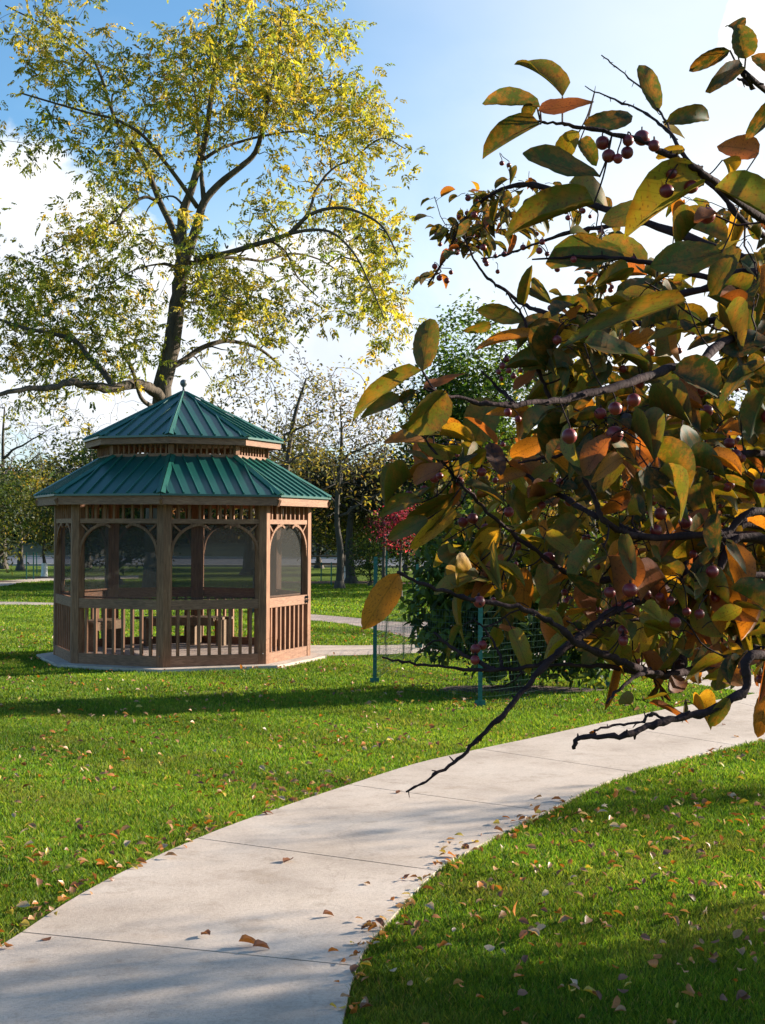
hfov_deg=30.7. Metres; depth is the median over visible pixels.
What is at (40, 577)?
tree bed
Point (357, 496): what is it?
yard tree
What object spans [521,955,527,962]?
fallen leaf
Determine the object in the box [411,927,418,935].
fallen leaf
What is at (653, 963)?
fallen leaf
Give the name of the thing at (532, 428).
yard tree
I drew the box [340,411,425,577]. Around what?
sapling
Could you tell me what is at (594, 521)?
yard tree
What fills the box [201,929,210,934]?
fallen leaf
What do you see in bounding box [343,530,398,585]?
shrub
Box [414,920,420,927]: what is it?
fallen leaf
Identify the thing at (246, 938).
fallen leaf
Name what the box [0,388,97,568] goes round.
bare tree
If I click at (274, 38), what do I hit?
walnut tree
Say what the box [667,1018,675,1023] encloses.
fallen leaf
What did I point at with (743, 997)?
fallen leaf
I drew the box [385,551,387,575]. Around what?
fence stake
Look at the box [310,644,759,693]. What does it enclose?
gazebo path
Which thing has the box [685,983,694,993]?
fallen leaf
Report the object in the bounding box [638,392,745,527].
yard tree
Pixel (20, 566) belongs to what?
yard tree
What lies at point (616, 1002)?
fallen leaf
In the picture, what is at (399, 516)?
shrub
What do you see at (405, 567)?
bare tree
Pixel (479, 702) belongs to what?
wire fence
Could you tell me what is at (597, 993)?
fallen leaf
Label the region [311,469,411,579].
yard tree
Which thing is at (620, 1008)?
fallen leaf
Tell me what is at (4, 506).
yard tree
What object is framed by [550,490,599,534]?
wood tree
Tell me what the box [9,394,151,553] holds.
bare tree
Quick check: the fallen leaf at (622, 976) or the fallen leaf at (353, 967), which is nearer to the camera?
the fallen leaf at (622, 976)
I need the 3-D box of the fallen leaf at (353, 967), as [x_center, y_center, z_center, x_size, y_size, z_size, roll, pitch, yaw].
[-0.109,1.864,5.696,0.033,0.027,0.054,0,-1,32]
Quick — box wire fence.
[370,557,609,706]
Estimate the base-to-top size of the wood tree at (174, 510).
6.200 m
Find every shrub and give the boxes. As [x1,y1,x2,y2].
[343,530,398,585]
[364,487,422,595]
[392,499,620,691]
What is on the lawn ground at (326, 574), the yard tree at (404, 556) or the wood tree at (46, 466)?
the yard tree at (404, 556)
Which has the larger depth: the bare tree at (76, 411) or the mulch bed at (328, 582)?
the bare tree at (76, 411)
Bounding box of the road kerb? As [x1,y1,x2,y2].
[7,555,422,567]
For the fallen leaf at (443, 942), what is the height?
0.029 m
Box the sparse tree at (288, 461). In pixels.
[200,309,439,611]
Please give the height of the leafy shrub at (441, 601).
2.330 m
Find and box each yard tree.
[0,456,60,570]
[0,459,46,574]
[5,472,63,575]
[12,421,207,568]
[204,450,326,560]
[283,451,356,568]
[290,439,467,583]
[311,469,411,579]
[314,456,410,569]
[357,453,472,573]
[453,447,573,561]
[500,355,657,549]
[504,341,569,529]
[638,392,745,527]
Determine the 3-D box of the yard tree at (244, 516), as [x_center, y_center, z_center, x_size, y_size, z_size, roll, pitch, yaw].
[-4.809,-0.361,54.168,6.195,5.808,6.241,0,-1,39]
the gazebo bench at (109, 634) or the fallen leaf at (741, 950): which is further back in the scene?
the gazebo bench at (109, 634)
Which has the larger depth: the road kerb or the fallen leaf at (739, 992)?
the road kerb
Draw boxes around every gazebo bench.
[84,618,120,651]
[134,615,194,645]
[190,615,233,645]
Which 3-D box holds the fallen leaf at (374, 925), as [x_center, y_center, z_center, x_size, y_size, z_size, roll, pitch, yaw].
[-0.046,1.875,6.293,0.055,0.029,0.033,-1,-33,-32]
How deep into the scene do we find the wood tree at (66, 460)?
117.06 m
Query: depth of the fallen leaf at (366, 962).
5.75 m
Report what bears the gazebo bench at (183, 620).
on the gazebo
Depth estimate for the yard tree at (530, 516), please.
39.56 m
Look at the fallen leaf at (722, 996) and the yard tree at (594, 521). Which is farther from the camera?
the yard tree at (594, 521)
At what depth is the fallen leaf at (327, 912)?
6.52 m
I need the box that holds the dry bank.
[6,538,432,556]
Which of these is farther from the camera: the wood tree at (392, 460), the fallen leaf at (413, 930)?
the wood tree at (392, 460)
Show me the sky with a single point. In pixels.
(448, 56)
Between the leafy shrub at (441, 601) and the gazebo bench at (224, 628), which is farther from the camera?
the gazebo bench at (224, 628)
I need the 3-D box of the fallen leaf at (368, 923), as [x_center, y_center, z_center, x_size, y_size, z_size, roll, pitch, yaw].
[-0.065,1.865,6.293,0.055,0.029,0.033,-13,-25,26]
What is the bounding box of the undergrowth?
[0,469,656,542]
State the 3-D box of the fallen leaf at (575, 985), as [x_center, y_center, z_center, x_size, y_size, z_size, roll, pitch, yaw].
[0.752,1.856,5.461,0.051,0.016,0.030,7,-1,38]
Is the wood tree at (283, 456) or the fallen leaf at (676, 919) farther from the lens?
the wood tree at (283, 456)
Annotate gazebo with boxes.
[34,379,331,672]
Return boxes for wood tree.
[0,435,78,479]
[22,415,96,475]
[121,508,185,546]
[269,427,342,467]
[350,447,403,546]
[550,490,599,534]
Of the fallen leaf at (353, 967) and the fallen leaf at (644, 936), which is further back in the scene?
the fallen leaf at (644, 936)
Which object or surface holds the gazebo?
on the lawn ground at (326, 574)
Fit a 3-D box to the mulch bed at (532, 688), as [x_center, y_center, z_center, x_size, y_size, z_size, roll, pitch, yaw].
[1.603,2.002,15.962,2.056,0.060,0.863,0,-1,0]
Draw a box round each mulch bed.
[311,581,413,584]
[436,685,607,693]
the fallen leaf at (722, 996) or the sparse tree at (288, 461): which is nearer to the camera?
the fallen leaf at (722, 996)
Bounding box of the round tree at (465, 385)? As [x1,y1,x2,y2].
[362,288,547,560]
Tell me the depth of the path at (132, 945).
6.95 m
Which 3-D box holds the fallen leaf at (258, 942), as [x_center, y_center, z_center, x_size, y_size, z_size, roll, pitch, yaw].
[-0.521,1.864,5.998,0.075,0.040,0.045,1,7,-14]
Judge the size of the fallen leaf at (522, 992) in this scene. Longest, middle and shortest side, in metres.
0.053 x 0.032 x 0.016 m
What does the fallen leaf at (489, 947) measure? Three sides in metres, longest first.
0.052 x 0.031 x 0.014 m
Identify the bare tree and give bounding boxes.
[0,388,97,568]
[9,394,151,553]
[356,348,442,570]
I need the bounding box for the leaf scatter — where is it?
[0,626,764,927]
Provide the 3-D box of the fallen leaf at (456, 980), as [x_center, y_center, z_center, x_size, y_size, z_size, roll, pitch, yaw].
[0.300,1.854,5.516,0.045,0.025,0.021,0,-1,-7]
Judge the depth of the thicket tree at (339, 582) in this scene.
41.91 m
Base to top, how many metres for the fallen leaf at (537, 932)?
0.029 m
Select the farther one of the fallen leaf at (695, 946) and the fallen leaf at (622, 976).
the fallen leaf at (695, 946)
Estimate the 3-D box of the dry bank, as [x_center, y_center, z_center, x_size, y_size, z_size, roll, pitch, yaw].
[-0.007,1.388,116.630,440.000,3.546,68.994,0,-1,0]
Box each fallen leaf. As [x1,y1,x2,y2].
[20,919,29,925]
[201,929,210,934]
[238,934,254,943]
[253,939,269,948]
[323,910,333,915]
[328,947,338,951]
[349,1005,357,1013]
[350,964,358,972]
[360,1002,371,1008]
[361,960,370,964]
[363,921,372,928]
[368,923,377,930]
[375,918,384,926]
[403,921,412,925]
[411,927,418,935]
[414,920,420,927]
[437,940,446,947]
[453,978,462,984]
[484,945,494,950]
[518,989,527,995]
[519,930,528,936]
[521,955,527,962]
[528,928,539,935]
[536,924,545,929]
[569,983,579,989]
[584,986,595,994]
[592,990,601,999]
[611,996,620,1007]
[614,1005,625,1011]
[618,974,627,979]
[640,933,649,940]
[647,959,657,967]
[653,954,661,958]
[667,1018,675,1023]
[673,916,679,925]
[682,990,693,996]
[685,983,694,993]
[693,944,703,950]
[720,993,726,1000]
[732,929,742,937]
[736,947,744,954]
[736,990,748,1000]
[737,991,750,999]
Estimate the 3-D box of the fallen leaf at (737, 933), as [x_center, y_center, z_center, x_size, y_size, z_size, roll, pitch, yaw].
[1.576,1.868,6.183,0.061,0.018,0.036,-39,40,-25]
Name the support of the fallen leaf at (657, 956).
on the lawn ground at (326, 574)
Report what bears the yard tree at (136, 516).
on the lawn ground at (326, 574)
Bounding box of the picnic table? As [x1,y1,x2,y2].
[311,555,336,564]
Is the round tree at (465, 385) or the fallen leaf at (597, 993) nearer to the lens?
the fallen leaf at (597, 993)
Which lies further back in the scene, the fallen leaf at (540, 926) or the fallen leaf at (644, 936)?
the fallen leaf at (540, 926)
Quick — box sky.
[0,0,764,472]
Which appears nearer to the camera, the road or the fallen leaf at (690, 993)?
the fallen leaf at (690, 993)
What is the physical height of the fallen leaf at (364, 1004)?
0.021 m
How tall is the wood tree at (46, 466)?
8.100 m
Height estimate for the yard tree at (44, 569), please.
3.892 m
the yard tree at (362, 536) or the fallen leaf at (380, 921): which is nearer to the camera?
the fallen leaf at (380, 921)
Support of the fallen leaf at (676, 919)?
on the lawn ground at (326, 574)
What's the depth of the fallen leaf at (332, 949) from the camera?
5.92 m
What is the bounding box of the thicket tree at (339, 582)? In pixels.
[261,373,435,588]
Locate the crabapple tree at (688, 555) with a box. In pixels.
[352,17,764,797]
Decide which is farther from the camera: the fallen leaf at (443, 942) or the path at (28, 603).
the path at (28, 603)
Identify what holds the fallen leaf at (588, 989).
on the lawn ground at (326, 574)
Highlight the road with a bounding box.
[7,557,430,565]
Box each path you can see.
[0,576,104,586]
[0,602,52,605]
[0,693,764,1023]
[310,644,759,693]
[311,614,531,639]
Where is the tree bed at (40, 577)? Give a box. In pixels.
[21,576,65,577]
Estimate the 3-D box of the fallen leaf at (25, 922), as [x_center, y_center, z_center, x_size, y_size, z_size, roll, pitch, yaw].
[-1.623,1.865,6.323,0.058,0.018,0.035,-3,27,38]
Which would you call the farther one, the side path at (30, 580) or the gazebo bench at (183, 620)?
the side path at (30, 580)
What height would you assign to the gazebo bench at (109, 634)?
0.418 m
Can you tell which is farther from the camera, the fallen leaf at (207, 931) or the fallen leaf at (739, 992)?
the fallen leaf at (207, 931)
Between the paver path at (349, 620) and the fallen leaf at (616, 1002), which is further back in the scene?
the paver path at (349, 620)
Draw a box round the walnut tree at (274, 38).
[0,0,427,587]
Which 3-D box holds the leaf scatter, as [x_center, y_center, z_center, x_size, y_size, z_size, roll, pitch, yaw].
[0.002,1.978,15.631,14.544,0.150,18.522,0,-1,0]
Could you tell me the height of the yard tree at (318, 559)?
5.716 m
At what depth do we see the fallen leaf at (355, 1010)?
5.23 m
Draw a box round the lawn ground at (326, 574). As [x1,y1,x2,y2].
[0,566,764,1023]
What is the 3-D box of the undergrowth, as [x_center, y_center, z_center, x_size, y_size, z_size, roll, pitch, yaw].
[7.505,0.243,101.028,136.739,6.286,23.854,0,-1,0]

